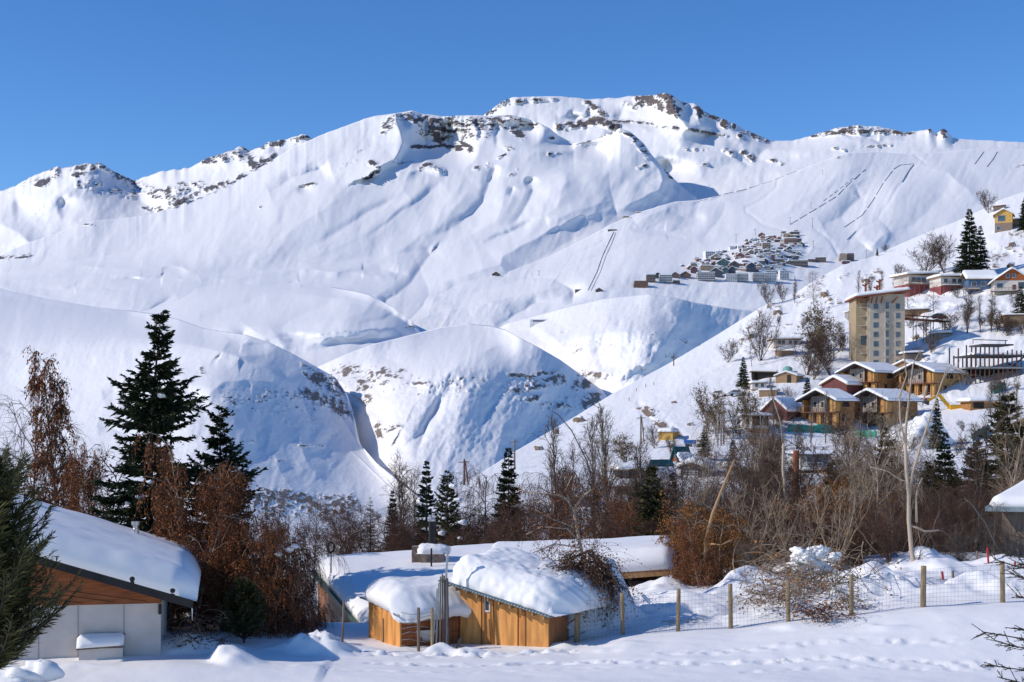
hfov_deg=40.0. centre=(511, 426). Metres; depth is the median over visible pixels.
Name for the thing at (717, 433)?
utility pole
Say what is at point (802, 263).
village building
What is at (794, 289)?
bare tree
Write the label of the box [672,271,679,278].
village building
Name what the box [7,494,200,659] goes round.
white house
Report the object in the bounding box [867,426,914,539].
fir tree
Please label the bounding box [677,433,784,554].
weeping birch
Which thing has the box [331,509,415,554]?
shrub
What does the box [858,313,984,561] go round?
forked birch
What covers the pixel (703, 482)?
birch tree
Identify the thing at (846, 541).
shrub
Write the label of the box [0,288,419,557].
valley hill
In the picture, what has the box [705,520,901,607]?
bush
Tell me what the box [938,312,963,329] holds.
shrub
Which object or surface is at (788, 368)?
water tank
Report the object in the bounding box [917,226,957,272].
bare tree
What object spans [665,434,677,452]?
shrub
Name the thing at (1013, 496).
snow roofed house
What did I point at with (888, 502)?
birch tree
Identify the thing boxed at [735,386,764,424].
bare tree
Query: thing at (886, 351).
bay window
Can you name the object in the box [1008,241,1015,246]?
boulder
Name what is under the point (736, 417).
bare tree
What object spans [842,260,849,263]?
village building
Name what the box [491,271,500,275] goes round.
village building
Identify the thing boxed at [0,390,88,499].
birch tree
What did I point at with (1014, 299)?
birch tree
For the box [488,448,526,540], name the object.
spruce tree
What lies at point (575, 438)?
leaning stem
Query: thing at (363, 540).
shrub
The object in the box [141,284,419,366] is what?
rolling hill
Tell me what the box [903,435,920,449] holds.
shrub
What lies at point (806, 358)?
bare tree
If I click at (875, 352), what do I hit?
window
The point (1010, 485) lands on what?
birch tree
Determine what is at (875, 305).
window
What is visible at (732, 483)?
weeping birch
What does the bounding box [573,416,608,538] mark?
bare tree
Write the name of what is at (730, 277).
village building
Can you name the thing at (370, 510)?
larch tree
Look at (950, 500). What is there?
weeping birch
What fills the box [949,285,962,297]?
shrub
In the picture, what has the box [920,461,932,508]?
fir tree
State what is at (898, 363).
shelter
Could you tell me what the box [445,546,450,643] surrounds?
metal pole
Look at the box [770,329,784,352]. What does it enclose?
birch tree
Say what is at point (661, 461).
frame cabin
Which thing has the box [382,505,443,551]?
shrub
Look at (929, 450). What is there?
birch tree
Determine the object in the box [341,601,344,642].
stake
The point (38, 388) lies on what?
weeping birch
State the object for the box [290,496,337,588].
birch tree
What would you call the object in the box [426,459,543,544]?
weeping birch
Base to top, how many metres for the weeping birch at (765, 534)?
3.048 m
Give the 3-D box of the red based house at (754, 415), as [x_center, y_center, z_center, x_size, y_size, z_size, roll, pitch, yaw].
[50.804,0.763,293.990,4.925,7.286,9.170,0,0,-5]
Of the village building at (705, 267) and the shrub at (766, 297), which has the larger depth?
the village building at (705, 267)
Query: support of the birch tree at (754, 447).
on the hillside
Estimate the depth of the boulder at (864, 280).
496.04 m
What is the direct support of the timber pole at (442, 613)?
on the snow field
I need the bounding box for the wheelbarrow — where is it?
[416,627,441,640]
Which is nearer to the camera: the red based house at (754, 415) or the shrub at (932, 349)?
the red based house at (754, 415)
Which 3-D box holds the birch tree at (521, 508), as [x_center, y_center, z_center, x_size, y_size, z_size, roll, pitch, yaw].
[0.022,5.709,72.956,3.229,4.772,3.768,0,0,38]
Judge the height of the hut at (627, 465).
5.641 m
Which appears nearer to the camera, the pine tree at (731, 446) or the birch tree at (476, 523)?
the birch tree at (476, 523)
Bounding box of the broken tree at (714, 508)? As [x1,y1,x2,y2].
[703,459,734,570]
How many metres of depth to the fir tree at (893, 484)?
85.54 m
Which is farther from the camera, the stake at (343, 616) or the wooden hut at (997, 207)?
the wooden hut at (997, 207)
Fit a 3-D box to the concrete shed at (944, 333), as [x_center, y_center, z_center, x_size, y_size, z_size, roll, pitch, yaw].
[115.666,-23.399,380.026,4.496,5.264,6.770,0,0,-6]
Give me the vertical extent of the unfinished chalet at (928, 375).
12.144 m
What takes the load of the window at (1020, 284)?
in the gabled chalet at (1008, 280)
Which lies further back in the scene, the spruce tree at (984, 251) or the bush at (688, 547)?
the spruce tree at (984, 251)
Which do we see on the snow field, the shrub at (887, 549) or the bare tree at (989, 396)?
the shrub at (887, 549)
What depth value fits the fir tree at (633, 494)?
72.68 m
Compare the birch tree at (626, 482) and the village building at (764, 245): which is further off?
the village building at (764, 245)
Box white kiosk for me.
[748,380,767,390]
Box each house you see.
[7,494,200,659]
[311,543,493,622]
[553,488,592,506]
[676,456,712,477]
[722,460,764,480]
[739,413,771,432]
[760,396,801,420]
[785,450,834,472]
[888,271,939,297]
[905,308,930,317]
[960,270,997,295]
[985,480,1023,556]
[993,208,1014,232]
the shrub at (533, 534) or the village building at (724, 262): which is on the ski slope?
the village building at (724, 262)
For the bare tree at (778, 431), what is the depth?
89.57 m
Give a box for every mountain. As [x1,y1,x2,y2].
[0,110,697,331]
[0,134,312,255]
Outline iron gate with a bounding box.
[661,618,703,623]
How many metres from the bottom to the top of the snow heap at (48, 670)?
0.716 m
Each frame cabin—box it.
[646,459,676,478]
[670,446,691,461]
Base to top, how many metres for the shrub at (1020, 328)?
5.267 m
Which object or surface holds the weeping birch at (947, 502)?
on the snow field
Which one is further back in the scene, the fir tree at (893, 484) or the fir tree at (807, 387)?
the fir tree at (807, 387)
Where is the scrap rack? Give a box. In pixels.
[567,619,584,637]
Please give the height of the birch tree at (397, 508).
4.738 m
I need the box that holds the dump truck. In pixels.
[684,439,700,445]
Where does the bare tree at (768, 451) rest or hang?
on the hillside
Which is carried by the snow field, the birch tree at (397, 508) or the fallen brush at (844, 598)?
the fallen brush at (844, 598)
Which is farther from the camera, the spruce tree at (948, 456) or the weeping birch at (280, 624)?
the spruce tree at (948, 456)
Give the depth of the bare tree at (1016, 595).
27.62 m
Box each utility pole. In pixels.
[459,459,469,484]
[510,439,515,467]
[636,415,644,443]
[717,413,718,445]
[720,402,727,443]
[720,414,721,445]
[728,414,733,438]
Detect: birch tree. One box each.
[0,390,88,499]
[0,424,105,506]
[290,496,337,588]
[318,503,361,554]
[320,499,380,554]
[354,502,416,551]
[374,498,424,545]
[378,457,433,527]
[384,514,427,551]
[437,509,475,544]
[456,498,495,543]
[457,506,484,538]
[478,491,544,543]
[478,521,509,543]
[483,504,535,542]
[499,512,532,539]
[572,466,638,537]
[580,418,632,537]
[605,482,640,532]
[612,465,634,517]
[616,452,711,512]
[651,446,729,527]
[675,444,725,528]
[679,395,736,522]
[696,406,810,508]
[717,414,787,512]
[729,403,790,510]
[741,334,757,366]
[745,420,796,505]
[751,424,847,547]
[752,444,792,493]
[756,496,800,563]
[769,455,837,544]
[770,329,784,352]
[805,268,822,305]
[817,454,890,547]
[818,419,900,549]
[824,440,858,496]
[829,412,885,511]
[842,407,917,553]
[856,435,871,449]
[859,402,925,492]
[873,397,935,525]
[873,470,913,548]
[875,437,917,487]
[896,275,917,307]
[909,426,954,510]
[913,466,978,520]
[922,281,943,311]
[938,475,1000,551]
[963,422,981,441]
[970,392,1023,523]
[974,498,1011,555]
[978,459,1023,540]
[981,430,1023,541]
[1007,288,1018,305]
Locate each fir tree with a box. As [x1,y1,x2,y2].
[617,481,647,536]
[624,465,680,554]
[802,377,810,394]
[813,485,843,547]
[821,458,848,497]
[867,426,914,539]
[886,459,912,547]
[913,464,944,541]
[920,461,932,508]
[937,470,971,550]
[956,440,999,536]
[971,392,1023,541]
[980,478,1002,549]
[1004,418,1023,470]
[1010,286,1023,312]
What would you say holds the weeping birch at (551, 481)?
on the hillside
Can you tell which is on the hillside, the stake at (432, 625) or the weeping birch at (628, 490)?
the weeping birch at (628, 490)
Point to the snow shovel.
(329, 551)
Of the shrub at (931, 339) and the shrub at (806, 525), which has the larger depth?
the shrub at (931, 339)
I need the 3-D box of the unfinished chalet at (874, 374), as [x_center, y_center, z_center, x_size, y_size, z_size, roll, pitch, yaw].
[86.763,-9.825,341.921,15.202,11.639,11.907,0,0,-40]
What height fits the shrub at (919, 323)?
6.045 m
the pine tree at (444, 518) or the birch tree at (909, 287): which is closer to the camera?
the pine tree at (444, 518)
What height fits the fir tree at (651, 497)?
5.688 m
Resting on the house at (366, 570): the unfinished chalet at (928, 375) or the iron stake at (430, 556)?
the iron stake at (430, 556)
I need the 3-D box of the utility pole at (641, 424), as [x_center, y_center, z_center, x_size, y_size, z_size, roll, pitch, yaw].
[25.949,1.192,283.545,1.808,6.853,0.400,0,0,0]
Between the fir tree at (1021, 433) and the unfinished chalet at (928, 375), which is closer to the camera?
the fir tree at (1021, 433)
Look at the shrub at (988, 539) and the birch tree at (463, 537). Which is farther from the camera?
the birch tree at (463, 537)
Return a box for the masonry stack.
[412,515,450,562]
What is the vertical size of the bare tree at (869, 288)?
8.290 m
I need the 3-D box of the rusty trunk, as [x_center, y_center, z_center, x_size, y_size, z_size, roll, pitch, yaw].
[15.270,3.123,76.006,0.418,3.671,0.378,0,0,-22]
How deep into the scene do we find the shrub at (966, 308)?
388.36 m
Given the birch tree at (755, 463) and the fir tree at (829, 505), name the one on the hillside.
the birch tree at (755, 463)
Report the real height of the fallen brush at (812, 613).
1.200 m
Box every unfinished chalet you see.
[795,388,859,429]
[834,361,898,389]
[853,388,922,425]
[892,361,968,398]
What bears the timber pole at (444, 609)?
on the snow field
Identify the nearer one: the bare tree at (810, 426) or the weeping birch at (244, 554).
the weeping birch at (244, 554)
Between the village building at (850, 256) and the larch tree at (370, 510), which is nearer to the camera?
the larch tree at (370, 510)
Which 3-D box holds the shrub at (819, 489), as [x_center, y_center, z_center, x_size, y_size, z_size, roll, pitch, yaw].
[13.934,4.355,61.792,5.186,5.266,4.851,0,0,32]
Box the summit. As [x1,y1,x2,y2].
[484,93,1023,199]
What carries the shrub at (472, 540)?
on the hillside
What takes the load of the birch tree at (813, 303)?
on the hillside
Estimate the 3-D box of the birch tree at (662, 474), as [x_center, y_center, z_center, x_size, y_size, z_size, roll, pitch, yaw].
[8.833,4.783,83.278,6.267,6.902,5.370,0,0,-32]
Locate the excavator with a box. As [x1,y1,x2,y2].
[923,393,960,409]
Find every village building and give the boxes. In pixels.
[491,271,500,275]
[633,281,647,287]
[646,274,655,282]
[659,274,671,283]
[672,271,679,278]
[680,271,690,278]
[690,266,697,273]
[696,272,714,281]
[700,265,711,270]
[703,251,715,258]
[708,254,720,259]
[709,267,722,277]
[716,258,729,266]
[722,266,728,273]
[724,274,736,281]
[729,260,739,267]
[729,266,735,273]
[734,252,744,258]
[736,273,748,282]
[745,262,755,272]
[752,273,764,282]
[761,242,770,250]
[764,272,776,282]
[765,265,781,269]
[775,258,783,262]
[778,270,788,279]
[784,238,796,244]
[786,255,798,259]
[789,231,799,234]
[790,260,807,267]
[815,257,825,262]
[838,253,846,260]
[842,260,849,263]
[847,253,853,260]
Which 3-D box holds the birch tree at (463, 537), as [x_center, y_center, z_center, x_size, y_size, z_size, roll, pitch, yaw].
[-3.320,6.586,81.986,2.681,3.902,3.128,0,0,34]
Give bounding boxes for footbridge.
[905,314,948,342]
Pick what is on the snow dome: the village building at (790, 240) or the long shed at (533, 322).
the long shed at (533, 322)
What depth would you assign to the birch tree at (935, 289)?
406.68 m
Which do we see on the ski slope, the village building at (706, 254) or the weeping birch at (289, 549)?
the village building at (706, 254)
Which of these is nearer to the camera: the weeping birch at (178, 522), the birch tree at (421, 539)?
the weeping birch at (178, 522)
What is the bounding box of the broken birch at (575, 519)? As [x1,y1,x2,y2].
[501,461,627,567]
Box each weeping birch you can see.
[22,345,88,509]
[60,435,111,516]
[129,432,254,625]
[167,514,243,635]
[168,459,268,631]
[188,508,322,636]
[197,528,308,637]
[219,493,354,637]
[227,522,325,639]
[269,549,337,630]
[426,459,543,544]
[488,493,557,540]
[499,460,607,540]
[519,455,634,539]
[596,466,661,519]
[607,496,644,537]
[640,507,688,568]
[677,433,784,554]
[692,486,772,565]
[697,461,777,569]
[739,470,805,561]
[746,477,813,549]
[747,507,780,558]
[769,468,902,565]
[800,440,908,530]
[859,482,922,555]
[865,448,957,553]
[894,477,976,559]
[903,445,973,508]
[905,489,970,553]
[914,478,987,551]
[927,475,1001,553]
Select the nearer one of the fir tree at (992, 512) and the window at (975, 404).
the fir tree at (992, 512)
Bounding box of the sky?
[0,0,1023,190]
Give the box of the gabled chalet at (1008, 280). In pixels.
[988,267,1023,294]
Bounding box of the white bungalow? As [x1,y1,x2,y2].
[926,273,966,294]
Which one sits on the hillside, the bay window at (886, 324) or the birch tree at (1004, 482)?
the birch tree at (1004, 482)
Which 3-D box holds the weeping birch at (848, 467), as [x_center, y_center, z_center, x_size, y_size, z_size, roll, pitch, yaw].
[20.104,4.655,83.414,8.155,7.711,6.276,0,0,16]
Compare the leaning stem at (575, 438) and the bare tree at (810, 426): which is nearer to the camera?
the leaning stem at (575, 438)
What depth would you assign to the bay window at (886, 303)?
367.40 m
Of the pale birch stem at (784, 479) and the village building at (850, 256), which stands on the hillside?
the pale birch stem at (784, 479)
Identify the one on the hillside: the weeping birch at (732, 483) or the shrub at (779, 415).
the shrub at (779, 415)
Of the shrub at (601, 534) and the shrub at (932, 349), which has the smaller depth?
the shrub at (601, 534)
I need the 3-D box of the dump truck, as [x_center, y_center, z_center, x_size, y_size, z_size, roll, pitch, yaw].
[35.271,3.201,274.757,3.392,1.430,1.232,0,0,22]
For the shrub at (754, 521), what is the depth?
55.57 m
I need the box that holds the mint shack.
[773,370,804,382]
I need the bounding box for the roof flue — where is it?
[131,521,139,533]
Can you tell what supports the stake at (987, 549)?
on the snow field
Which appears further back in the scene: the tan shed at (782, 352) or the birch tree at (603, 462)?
the tan shed at (782, 352)
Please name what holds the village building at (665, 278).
on the ski slope
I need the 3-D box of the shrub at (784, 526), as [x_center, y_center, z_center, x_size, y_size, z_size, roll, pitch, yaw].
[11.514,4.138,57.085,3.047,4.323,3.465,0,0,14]
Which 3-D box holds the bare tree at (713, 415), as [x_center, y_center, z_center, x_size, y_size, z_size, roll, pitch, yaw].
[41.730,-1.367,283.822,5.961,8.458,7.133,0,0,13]
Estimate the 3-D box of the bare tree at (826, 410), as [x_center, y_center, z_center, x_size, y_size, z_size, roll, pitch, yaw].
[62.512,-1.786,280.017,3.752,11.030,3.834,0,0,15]
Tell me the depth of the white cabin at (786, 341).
401.72 m
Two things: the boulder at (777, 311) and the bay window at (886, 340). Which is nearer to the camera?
the bay window at (886, 340)
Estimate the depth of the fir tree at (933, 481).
79.86 m
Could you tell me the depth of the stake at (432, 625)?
40.96 m
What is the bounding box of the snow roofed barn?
[749,369,777,379]
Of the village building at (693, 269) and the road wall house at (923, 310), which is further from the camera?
the village building at (693, 269)
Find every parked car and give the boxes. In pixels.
[711,390,727,396]
[728,389,745,395]
[931,313,945,318]
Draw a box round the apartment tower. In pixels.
[844,279,910,363]
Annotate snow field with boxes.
[0,546,1023,681]
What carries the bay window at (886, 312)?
in the apartment tower
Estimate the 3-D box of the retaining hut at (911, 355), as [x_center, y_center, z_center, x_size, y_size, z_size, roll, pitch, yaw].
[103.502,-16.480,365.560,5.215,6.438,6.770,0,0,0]
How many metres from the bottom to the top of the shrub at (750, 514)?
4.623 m
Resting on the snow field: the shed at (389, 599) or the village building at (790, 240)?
the shed at (389, 599)
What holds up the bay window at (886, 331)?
in the apartment tower
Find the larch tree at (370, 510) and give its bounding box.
[361,498,377,551]
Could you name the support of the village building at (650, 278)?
on the ski slope
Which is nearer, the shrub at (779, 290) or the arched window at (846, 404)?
the arched window at (846, 404)
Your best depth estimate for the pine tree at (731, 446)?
252.78 m
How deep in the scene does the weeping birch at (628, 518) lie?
70.04 m
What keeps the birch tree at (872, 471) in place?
on the hillside
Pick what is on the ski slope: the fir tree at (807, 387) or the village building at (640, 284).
the village building at (640, 284)
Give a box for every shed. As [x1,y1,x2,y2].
[358,572,470,646]
[438,547,619,646]
[530,319,547,327]
[774,345,794,356]
[929,329,952,339]
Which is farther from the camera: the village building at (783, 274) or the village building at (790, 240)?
the village building at (790, 240)
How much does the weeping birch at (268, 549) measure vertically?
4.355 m
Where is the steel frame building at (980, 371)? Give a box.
[949,339,1023,384]
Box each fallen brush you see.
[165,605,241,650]
[727,571,833,617]
[768,596,868,626]
[812,573,881,612]
[920,555,998,584]
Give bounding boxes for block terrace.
[758,388,778,396]
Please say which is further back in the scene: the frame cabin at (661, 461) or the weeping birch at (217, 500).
the frame cabin at (661, 461)
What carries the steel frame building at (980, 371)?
on the hillside
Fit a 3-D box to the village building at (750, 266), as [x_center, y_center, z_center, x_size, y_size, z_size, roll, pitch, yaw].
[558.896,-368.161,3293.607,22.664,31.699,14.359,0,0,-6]
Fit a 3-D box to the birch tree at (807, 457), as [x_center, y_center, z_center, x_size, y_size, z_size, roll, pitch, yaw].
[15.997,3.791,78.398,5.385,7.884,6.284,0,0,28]
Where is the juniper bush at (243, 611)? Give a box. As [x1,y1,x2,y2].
[216,577,269,642]
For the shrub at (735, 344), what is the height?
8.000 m
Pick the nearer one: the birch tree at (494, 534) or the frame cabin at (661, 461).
the birch tree at (494, 534)
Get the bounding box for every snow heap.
[0,666,43,681]
[20,659,64,681]
[876,411,956,450]
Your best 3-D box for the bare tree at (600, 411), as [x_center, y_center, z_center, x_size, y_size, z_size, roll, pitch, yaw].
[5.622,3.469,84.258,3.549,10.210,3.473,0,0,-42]
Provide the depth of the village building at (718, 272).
3213.12 m
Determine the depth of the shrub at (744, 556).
49.95 m
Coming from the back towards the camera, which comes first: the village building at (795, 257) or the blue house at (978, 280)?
the village building at (795, 257)
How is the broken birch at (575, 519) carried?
on the snow field
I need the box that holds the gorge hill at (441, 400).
[318,324,607,498]
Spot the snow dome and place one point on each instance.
(608, 346)
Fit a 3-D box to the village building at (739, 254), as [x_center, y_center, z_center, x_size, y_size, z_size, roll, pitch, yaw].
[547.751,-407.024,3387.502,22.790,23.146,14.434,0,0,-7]
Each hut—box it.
[491,535,676,585]
[610,462,648,477]
[658,428,678,439]
[844,310,848,320]
[899,350,923,360]
[993,204,1005,211]
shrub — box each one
[16,433,161,523]
[306,504,373,564]
[308,496,385,554]
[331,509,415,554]
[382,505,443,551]
[437,515,521,545]
[480,506,565,543]
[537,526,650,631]
[559,503,619,538]
[589,504,657,538]
[642,420,666,447]
[647,460,760,559]
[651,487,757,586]
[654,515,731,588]
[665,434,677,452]
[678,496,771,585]
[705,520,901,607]
[717,337,742,361]
[719,472,809,569]
[724,476,799,573]
[729,534,761,565]
[757,279,776,304]
[759,479,830,561]
[768,406,789,424]
[768,473,856,559]
[774,280,789,300]
[777,386,796,397]
[790,462,877,563]
[800,352,831,379]
[808,483,895,566]
[827,423,857,446]
[830,327,847,349]
[834,333,848,351]
[836,322,844,332]
[859,413,876,428]
[864,503,920,562]
[892,264,913,273]
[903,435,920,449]
[905,307,921,327]
[907,511,947,548]
[916,314,929,332]
[923,332,942,347]
[924,428,937,445]
[929,343,936,353]
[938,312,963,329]
[939,517,994,561]
[947,436,969,455]
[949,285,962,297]
[955,301,980,320]
[955,420,968,430]
[968,505,1021,555]
[982,307,1011,331]
[993,314,1021,335]
[1012,318,1023,335]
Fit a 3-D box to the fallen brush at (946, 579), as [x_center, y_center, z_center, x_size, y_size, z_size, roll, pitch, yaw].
[14.843,5.134,46.054,3.698,2.102,2.753,0,0,0]
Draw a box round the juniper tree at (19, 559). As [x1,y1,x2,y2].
[0,441,85,669]
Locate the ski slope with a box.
[410,149,1023,330]
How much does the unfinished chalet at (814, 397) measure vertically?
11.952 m
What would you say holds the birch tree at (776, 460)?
on the hillside
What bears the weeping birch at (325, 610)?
on the snow field
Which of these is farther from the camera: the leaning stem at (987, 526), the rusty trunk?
the rusty trunk
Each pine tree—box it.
[432,470,467,545]
[728,440,737,460]
[742,377,748,387]
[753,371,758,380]
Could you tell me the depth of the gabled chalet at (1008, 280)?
414.65 m
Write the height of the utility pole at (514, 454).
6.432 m
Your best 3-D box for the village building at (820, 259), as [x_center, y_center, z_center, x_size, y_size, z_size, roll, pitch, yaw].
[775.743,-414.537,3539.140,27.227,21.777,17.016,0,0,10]
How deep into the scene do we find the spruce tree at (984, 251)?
446.19 m
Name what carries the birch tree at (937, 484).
on the hillside
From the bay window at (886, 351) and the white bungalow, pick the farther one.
the white bungalow
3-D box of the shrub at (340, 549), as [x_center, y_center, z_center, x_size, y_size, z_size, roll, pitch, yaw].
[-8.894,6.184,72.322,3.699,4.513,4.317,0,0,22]
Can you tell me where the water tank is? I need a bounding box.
[783,366,792,370]
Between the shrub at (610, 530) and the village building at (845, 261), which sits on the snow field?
the shrub at (610, 530)
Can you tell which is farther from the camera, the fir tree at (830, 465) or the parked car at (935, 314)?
the parked car at (935, 314)
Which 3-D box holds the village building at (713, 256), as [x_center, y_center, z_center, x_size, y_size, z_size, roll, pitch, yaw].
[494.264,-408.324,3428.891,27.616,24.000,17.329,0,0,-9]
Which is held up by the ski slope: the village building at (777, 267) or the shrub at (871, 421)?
the village building at (777, 267)
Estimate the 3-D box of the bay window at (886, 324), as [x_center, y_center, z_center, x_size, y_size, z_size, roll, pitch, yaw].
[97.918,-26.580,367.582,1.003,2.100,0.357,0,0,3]
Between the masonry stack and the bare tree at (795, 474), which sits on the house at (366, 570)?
the masonry stack
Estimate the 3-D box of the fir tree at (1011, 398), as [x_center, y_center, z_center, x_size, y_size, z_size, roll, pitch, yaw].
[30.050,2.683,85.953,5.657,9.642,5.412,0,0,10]
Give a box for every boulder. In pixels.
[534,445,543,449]
[573,415,585,422]
[773,308,782,314]
[820,290,828,297]
[861,277,869,282]
[1006,262,1014,267]
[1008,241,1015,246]
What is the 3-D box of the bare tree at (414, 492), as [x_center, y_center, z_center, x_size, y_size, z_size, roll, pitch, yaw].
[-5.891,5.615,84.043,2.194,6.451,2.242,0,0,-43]
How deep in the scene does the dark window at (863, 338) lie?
369.20 m
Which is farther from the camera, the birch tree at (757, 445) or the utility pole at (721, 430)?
the utility pole at (721, 430)
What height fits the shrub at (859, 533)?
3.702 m
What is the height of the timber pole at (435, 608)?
1.680 m
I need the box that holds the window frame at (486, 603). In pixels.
[484,597,489,611]
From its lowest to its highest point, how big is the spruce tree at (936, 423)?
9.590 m
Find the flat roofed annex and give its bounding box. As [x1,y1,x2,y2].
[1013,218,1022,227]
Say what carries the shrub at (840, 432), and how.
on the hillside
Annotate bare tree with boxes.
[383,449,416,541]
[400,467,423,538]
[528,412,578,536]
[543,433,589,535]
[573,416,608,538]
[577,400,626,530]
[606,432,638,462]
[619,435,656,530]
[627,441,675,534]
[635,463,678,533]
[689,380,729,432]
[705,400,731,438]
[727,398,754,436]
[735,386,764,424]
[740,310,784,360]
[747,397,801,500]
[752,428,787,478]
[763,376,785,437]
[777,439,812,541]
[788,416,806,449]
[789,331,830,374]
[793,277,797,302]
[794,300,840,354]
[802,328,847,374]
[806,406,816,447]
[813,385,884,475]
[817,391,834,443]
[838,417,900,490]
[855,270,862,292]
[866,275,874,290]
[880,270,884,289]
[901,238,950,270]
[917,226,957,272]
[951,404,1004,551]
[960,286,975,332]
[971,531,1023,681]
[973,295,985,331]
[976,190,999,212]
[980,378,995,420]
[985,289,997,331]
[988,368,1012,406]
[1010,374,1023,421]
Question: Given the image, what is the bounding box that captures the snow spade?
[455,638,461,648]
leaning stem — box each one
[549,406,591,477]
[955,494,1001,553]
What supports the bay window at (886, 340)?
in the apartment tower
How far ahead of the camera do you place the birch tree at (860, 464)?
71.29 m
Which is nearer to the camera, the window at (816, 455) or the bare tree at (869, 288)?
the window at (816, 455)
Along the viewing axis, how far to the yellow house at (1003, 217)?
534.74 m
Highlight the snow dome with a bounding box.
[500,294,753,395]
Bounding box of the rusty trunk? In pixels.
[792,450,798,493]
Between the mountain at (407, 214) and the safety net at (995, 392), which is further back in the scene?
the mountain at (407, 214)
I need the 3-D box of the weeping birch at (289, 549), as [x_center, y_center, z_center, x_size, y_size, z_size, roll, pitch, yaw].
[-7.068,4.543,43.390,4.003,4.994,3.081,0,0,-23]
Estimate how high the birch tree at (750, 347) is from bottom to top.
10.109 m
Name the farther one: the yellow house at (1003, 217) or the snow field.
the yellow house at (1003, 217)
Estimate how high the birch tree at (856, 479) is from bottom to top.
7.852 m
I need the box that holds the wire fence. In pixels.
[574,561,1023,642]
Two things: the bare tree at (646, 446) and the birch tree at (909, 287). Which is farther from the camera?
the birch tree at (909, 287)
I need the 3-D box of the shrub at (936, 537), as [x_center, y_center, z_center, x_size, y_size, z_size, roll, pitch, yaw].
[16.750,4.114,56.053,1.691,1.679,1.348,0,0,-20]
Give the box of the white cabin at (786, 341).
[766,336,803,349]
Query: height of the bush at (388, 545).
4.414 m
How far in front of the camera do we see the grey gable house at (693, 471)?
232.91 m
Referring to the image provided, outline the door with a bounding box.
[787,375,790,382]
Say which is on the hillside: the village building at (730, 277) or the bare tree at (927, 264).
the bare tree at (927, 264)
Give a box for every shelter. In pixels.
[893,359,913,367]
[956,397,1001,410]
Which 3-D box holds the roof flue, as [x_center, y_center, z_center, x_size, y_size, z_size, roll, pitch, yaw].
[-11.626,3.594,43.500,0.260,1.320,0.253,0,0,0]
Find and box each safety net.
[787,424,834,433]
[856,429,876,437]
[971,424,989,440]
[993,380,1004,393]
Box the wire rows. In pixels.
[401,612,434,647]
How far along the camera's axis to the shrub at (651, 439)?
275.88 m
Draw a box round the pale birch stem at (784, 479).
[771,396,789,514]
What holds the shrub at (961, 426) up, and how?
on the hillside
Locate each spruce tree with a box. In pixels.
[84,310,216,610]
[173,405,293,612]
[383,490,401,550]
[412,461,439,542]
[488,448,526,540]
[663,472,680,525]
[697,428,712,457]
[735,357,749,388]
[848,471,873,554]
[926,431,960,514]
[927,398,944,451]
[951,209,987,272]
[972,226,990,269]
[1014,199,1023,231]
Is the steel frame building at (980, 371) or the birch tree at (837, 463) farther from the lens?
the steel frame building at (980, 371)
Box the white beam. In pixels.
[921,386,927,405]
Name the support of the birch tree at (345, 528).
on the hillside
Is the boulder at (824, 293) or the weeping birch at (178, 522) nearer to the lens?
the weeping birch at (178, 522)
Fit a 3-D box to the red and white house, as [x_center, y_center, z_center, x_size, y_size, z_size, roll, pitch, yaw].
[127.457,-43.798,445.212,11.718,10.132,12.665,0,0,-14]
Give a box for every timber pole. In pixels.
[434,588,437,632]
[435,582,439,643]
[439,577,441,641]
[442,574,443,641]
[443,576,445,642]
[445,579,446,601]
[447,578,448,644]
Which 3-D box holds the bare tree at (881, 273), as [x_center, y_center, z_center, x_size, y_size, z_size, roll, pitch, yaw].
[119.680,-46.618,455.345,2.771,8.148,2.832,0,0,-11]
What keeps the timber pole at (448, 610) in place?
on the snow field
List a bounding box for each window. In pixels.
[752,416,759,425]
[761,416,768,425]
[808,455,818,464]
[815,455,827,465]
[842,402,849,406]
[861,336,865,344]
[873,303,877,308]
[873,322,877,327]
[873,341,877,346]
[873,350,877,355]
[885,302,888,309]
[885,311,888,318]
[885,320,888,328]
[885,330,888,337]
[885,339,888,346]
[885,349,888,356]
[971,282,976,286]
[973,402,983,407]
[998,215,1004,221]
[1018,282,1023,288]
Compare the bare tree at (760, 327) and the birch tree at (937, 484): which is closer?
the birch tree at (937, 484)
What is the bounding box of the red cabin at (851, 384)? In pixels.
[819,374,862,394]
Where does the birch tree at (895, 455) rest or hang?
on the hillside
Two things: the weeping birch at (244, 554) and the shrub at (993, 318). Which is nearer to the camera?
the weeping birch at (244, 554)
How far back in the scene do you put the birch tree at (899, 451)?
77.86 m
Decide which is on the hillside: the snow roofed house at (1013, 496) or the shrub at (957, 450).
the shrub at (957, 450)
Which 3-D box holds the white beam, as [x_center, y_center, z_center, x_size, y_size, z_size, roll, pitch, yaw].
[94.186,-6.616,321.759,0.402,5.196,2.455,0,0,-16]
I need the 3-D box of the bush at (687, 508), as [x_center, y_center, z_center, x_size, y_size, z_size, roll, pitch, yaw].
[6.975,4.675,54.346,4.465,4.534,4.177,0,0,-24]
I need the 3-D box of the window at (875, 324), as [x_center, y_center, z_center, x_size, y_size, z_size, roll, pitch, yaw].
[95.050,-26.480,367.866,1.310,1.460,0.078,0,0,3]
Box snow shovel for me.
[327,541,334,572]
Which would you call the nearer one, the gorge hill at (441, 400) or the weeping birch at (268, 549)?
the weeping birch at (268, 549)
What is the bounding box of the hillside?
[283,192,1023,619]
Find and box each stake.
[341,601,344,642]
[417,607,419,650]
[430,548,431,565]
[431,607,433,644]
[986,547,988,562]
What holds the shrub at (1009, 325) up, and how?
on the hillside

